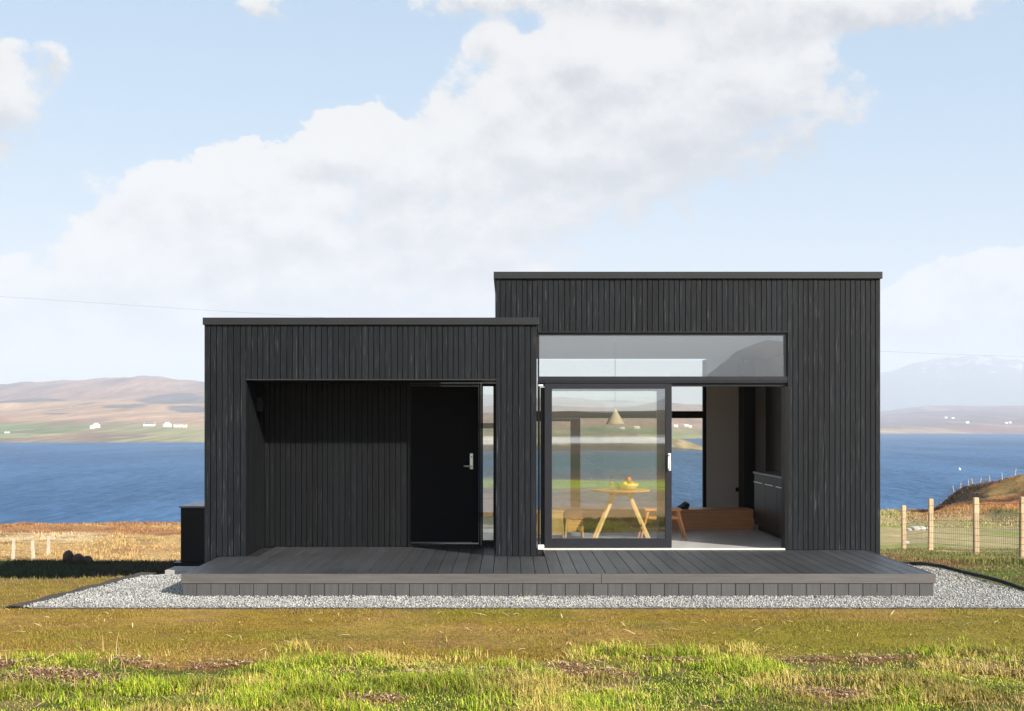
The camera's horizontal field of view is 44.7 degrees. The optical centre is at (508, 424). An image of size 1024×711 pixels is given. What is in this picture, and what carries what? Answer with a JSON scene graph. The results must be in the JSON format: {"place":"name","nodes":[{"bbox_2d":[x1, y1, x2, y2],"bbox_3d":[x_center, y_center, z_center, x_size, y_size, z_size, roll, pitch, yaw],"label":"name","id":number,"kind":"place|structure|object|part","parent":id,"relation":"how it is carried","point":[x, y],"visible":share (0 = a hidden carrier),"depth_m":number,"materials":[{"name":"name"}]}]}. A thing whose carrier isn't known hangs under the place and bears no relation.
{"place":"outdoors","nodes":[
{"label":"outdoors","id":0,"kind":"place"},
{"bbox_2d":[0,557,177,607],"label":"side grass","id":1,"kind":"structure","parent":0,"point":[22,573],"depth_m":21.88,"materials":[{"name":"plant"}]},
{"bbox_2d":[0,475,1023,710],"bbox_3d":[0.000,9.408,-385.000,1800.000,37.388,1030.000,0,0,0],"label":"ground","id":2,"kind":"structure","parent":0,"point":[890,537],"depth_m":11.14,"materials":[{"name":"plant"}]},
{"bbox_2d":[11,536,49,558],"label":"old fence","id":3,"kind":"object","parent":2,"relation":"on","point":[14,542],"visible":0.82,"depth_m":44.95,"materials":[{"name":"wood"}]},
{"bbox_2d":[62,550,73,562],"bbox_3d":[-8.425,2.577,23.798,0.224,0.369,0.209,0,0,-43],"label":"boulder","id":4,"kind":"object","parent":2,"relation":"on","point":[68,555],"visible":0.72,"depth_m":23.73,"materials":[{"name":"grey stone"}]},
{"bbox_2d":[72,553,83,563],"bbox_3d":[-8.232,2.583,23.808,0.241,0.257,0.287,0,0,-16],"label":"boulder","id":5,"kind":"object","parent":2,"relation":"on","point":[78,557],"visible":0.72,"depth_m":23.70,"materials":[{"name":"grey stone"}]},
{"bbox_2d":[83,556,92,562],"bbox_3d":[-8.054,2.599,23.805,0.230,0.200,0.183,0,0,24],"label":"boulder","id":6,"kind":"object","parent":2,"relation":"on","point":[87,558],"visible":0.75,"depth_m":23.73,"materials":[{"name":"grey stone"}]},
{"bbox_2d":[165,566,197,574],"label":"paving slab","id":7,"kind":"structure","parent":2,"relation":"on","point":[178,570],"depth_m":15.83,"materials":[{"name":"concrete"}]},
{"bbox_2d":[173,502,203,566],"bbox_3d":[-4.125,1.593,17.225,0.750,0.995,1.050,0,0,0],"label":"utility box","id":8,"kind":"object","parent":2,"relation":"on","point":[192,534],"visible":0.4,"depth_m":16.78,"materials":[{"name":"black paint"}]},
{"bbox_2d":[0,296,1016,356],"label":"overhead wire","id":9,"kind":"object","parent":2,"relation":"on","point":[324,317],"visible":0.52,"depth_m":62.00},
{"bbox_2d":[0,607,1022,709],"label":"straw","id":10,"kind":"object","parent":2,"relation":"on","point":[509,645],"visible":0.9,"depth_m":10.35,"materials":[{"name":"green plant"}]},
{"bbox_2d":[0,474,1023,561],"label":"moor grass","id":11,"kind":"structure","parent":2,"relation":"on","point":[134,548],"depth_m":55.12,"materials":[{"name":"brown plant"}]},
{"bbox_2d":[0,653,1023,701],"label":"bracken litter","id":12,"kind":"object","parent":2,"relation":"on","point":[37,669],"visible":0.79,"depth_m":9.49,"materials":[{"name":"brown plant"}]},
{"bbox_2d":[5,572,1023,608],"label":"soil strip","id":13,"kind":"object","parent":2,"relation":"on","point":[79,589],"visible":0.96,"depth_m":12.68,"materials":[{"name":"brown soil"}]},
{"bbox_2d":[22,563,1023,608],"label":"gravel","id":14,"kind":"structure","parent":2,"relation":"on","point":[110,589],"depth_m":13.14,"materials":[{"name":"grey gravel"}]},
{"bbox_2d":[181,547,935,597],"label":"deck","id":15,"kind":"structure","parent":14,"relation":"on","point":[377,571],"depth_m":13.47,"materials":[{"name":"grey wood"}]},
{"bbox_2d":[203,272,882,563],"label":"timber house","id":16,"kind":"structure","parent":2,"relation":"on","point":[343,432],"depth_m":15.99,"materials":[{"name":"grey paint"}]},
{"bbox_2d":[411,386,478,542],"bbox_3d":[-0.842,0.524,16.417,0.897,2.071,0.127,0,0,0],"label":"front door","id":17,"kind":"structure","parent":16,"relation":"in","point":[444,419],"depth_m":16.43,"materials":[{"name":"paint"}]},
{"bbox_2d":[483,423,492,515],"bbox_3d":[-0.685,0.230,21.760,1.130,2.720,0.080,0,0,0],"label":"back window","id":18,"kind":"structure","parent":16,"relation":"in","point":[485,425],"depth_m":21.72,"materials":[{"name":"black paint"}]},
{"bbox_2d":[481,383,495,545],"bbox_3d":[-0.257,0.524,16.462,0.206,2.151,0.076,0,0,0],"label":"side window","id":19,"kind":"structure","parent":16,"relation":"in","point":[483,542],"depth_m":16.42,"materials":[{"name":"black paint"}]},
{"bbox_2d":[552,509,563,537],"bbox_3d":[0.560,1.390,17.150,0.412,0.430,0.360,0,0,0],"label":"panel stool","id":20,"kind":"object","parent":16,"relation":"on","point":[557,523],"visible":0.36,"depth_m":16.98,"materials":[{"name":"brown wood"}]},
{"bbox_2d":[564,509,583,537],"bbox_3d":[0.930,1.405,17.700,0.272,0.400,0.340,0,0,0],"label":"panel stool","id":21,"kind":"object","parent":16,"relation":"on","point":[573,520],"visible":0.87,"depth_m":17.54,"materials":[{"name":"brown wood"}]},
{"bbox_2d":[540,387,664,544],"bbox_3d":[1.217,0.537,16.090,1.608,2.039,0.050,0,0,0],"label":"fixed window","id":22,"kind":"structure","parent":16,"relation":"in","point":[660,392],"depth_m":16.06,"materials":[{"name":"metal"}]},
{"bbox_2d":[544,384,671,547],"bbox_3d":[1.281,0.524,15.989,1.636,2.111,0.114,0,0,0],"label":"sliding door","id":23,"kind":"structure","parent":16,"relation":"in","point":[549,542],"depth_m":15.99,"materials":[{"name":"metal"}]},
{"bbox_2d":[606,408,624,423],"bbox_3d":[1.479,-0.581,17.250,0.270,1.137,0.270,0,0,0],"label":"pendant lamp","id":24,"kind":"object","parent":16,"relation":"hanging from","point":[614,417],"visible":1,"depth_m":17.18,"materials":[{"name":"paint"}]},
{"bbox_2d":[592,488,650,537],"bbox_3d":[1.570,1.255,17.300,0.808,0.712,0.808,0,0,0],"label":"dining table","id":25,"kind":"object","parent":16,"relation":"on","point":[613,492],"visible":0.82,"depth_m":17.17,"materials":[{"name":"brown wood"}]},
{"bbox_2d":[618,483,638,489],"bbox_3d":[1.670,0.857,17.300,0.284,0.085,0.284,0,0,0],"label":"fruit bowl","id":26,"kind":"object","parent":25,"relation":"on","point":[628,486],"visible":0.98,"depth_m":17.20,"materials":[{"name":"yellow wood"}]},
{"bbox_2d":[552,360,705,506],"bbox_3d":[1.938,0.220,21.760,3.035,2.700,0.080,0,0,0],"label":"back window","id":27,"kind":"structure","parent":16,"relation":"in","point":[574,417],"depth_m":21.72,"materials":[{"name":"black paint"}]},
{"bbox_2d":[552,507,753,528],"bbox_3d":[2.130,1.452,19.345,3.260,0.306,0.510,0,0,0],"label":"bench","id":28,"kind":"object","parent":16,"relation":"on","point":[700,517],"visible":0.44,"depth_m":19.10,"materials":[{"name":"brown wood"}]},
{"bbox_2d":[677,502,689,508],"bbox_3d":[2.720,1.250,19.350,0.192,0.098,0.300,0,0,0],"label":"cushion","id":29,"kind":"object","parent":28,"relation":"on","point":[684,505],"visible":0.8,"depth_m":19.20,"materials":[{"name":"fabric"}]},
{"bbox_2d":[638,507,686,539],"bbox_3d":[2.169,1.391,17.550,0.660,0.432,0.359,0,0,0],"label":"wooden stool","id":30,"kind":"object","parent":16,"relation":"on","point":[646,515],"visible":0.84,"depth_m":17.40,"materials":[{"name":"orange wood"}]},
{"bbox_2d":[538,333,787,380],"bbox_3d":[1.984,-0.876,16.054,3.215,0.623,0.112,0,0,0],"label":"top window","id":31,"kind":"structure","parent":16,"relation":"in","point":[540,378],"depth_m":16.00,"materials":[{"name":"metal"}]},
{"bbox_2d":[739,359,754,518],"bbox_3d":[4.111,0.237,21.448,0.197,2.735,0.497,0,0,0],"label":"door frame","id":32,"kind":"object","parent":16,"relation":"on","point":[746,437],"visible":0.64,"depth_m":21.20,"materials":[{"name":"black paint"}]},
{"bbox_3d":[4.111,0.223,21.209,0.189,2.665,0.018,0,0,0],"label":"cabinet door","id":33,"kind":"part","parent":32,"relation":"part of","materials":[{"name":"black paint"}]},
{"bbox_2d":[753,471,780,538],"bbox_3d":[4.097,1.160,17.915,0.726,0.890,2.350,0,0,0],"label":"kitchen counter","id":34,"kind":"object","parent":16,"relation":"on","point":[767,501],"visible":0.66,"depth_m":18.11,"materials":[{"name":"metal"}]},
{"bbox_2d":[753,474,765,527],"bbox_3d":[3.762,1.133,18.667,0.056,0.765,0.825,0,0,0],"label":"cabinet door","id":35,"kind":"structure","parent":34,"relation":"in","point":[759,481],"depth_m":18.61,"materials":[{"name":"wood"}]},
{"bbox_2d":[765,476,776,531],"bbox_3d":[3.762,1.133,17.877,0.056,0.765,0.745,0,0,0],"label":"cabinet door","id":36,"kind":"structure","parent":34,"relation":"in","point":[771,482],"depth_m":17.83,"materials":[{"name":"wood"}]},
{"bbox_2d":[776,478,780,533],"bbox_3d":[3.762,1.133,17.125,0.056,0.765,0.750,0,0,0],"label":"cabinet door","id":37,"kind":"structure","parent":34,"relation":"in","point":[778,486],"depth_m":17.31,"materials":[{"name":"metal"}]},
{"bbox_2d":[901,497,1023,557],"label":"wire fence","id":38,"kind":"object","parent":2,"relation":"on","point":[976,528],"visible":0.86,"depth_m":24.10,"materials":[{"name":"beige wood"}]},
{"bbox_2d":[903,562,1023,590],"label":"edging","id":39,"kind":"object","parent":2,"relation":"on","point":[1001,581],"visible":0.94,"depth_m":15.25,"materials":[{"name":"black metal"}]},
{"bbox_2d":[938,468,1020,504],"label":"old fence","id":40,"kind":"object","parent":2,"relation":"on","point":[973,482],"visible":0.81,"depth_m":66.48,"materials":[{"name":"wood"}]},
{"bbox_2d":[0,635,1023,710],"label":"rough grass","id":41,"kind":"structure","parent":0,"point":[307,688],"depth_m":8.92,"materials":[{"name":"green plant"}]},
{"bbox_2d":[0,434,1023,523],"bbox_3d":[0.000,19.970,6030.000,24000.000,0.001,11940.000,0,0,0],"label":"water","id":42,"kind":"structure","parent":0,"point":[54,483],"depth_m":500.37,"materials":[{"name":"blue liquid"}]},
{"bbox_2d":[0,376,1023,442],"bbox_3d":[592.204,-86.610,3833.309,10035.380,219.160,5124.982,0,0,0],"label":"shore","id":43,"kind":"structure","parent":0,"point":[121,410],"depth_m":2988.48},
{"bbox_2d":[143,422,154,425],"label":"cottage","id":44,"kind":"structure","parent":43,"relation":"on","point":[148,424],"depth_m":1881.97,"materials":[{"name":"stone"}]},
{"bbox_2d":[163,422,170,426],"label":"cottage","id":45,"kind":"structure","parent":43,"relation":"on","point":[165,424],"depth_m":1854.49,"materials":[{"name":"white stone"}]},
{"bbox_2d":[0,0,1023,404],"label":"sky","id":46,"kind":"structure","parent":0,"point":[283,158],"materials":[{"name":"blue"}]},
{"bbox_2d":[483,433,701,450],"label":"headland","id":47,"kind":"structure","parent":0,"point":[620,442],"depth_m":984.77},
{"bbox_2d":[880,355,1023,411],"bbox_3d":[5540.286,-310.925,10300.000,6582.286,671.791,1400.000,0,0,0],"label":"mountain","id":48,"kind":"structure","parent":0,"point":[973,380],"depth_m":10437.07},
{"bbox_2d":[880,546,1023,587],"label":"field grass","id":49,"kind":"structure","parent":0,"point":[979,559],"depth_m":21.47,"materials":[{"name":"green plant"}]}
]}

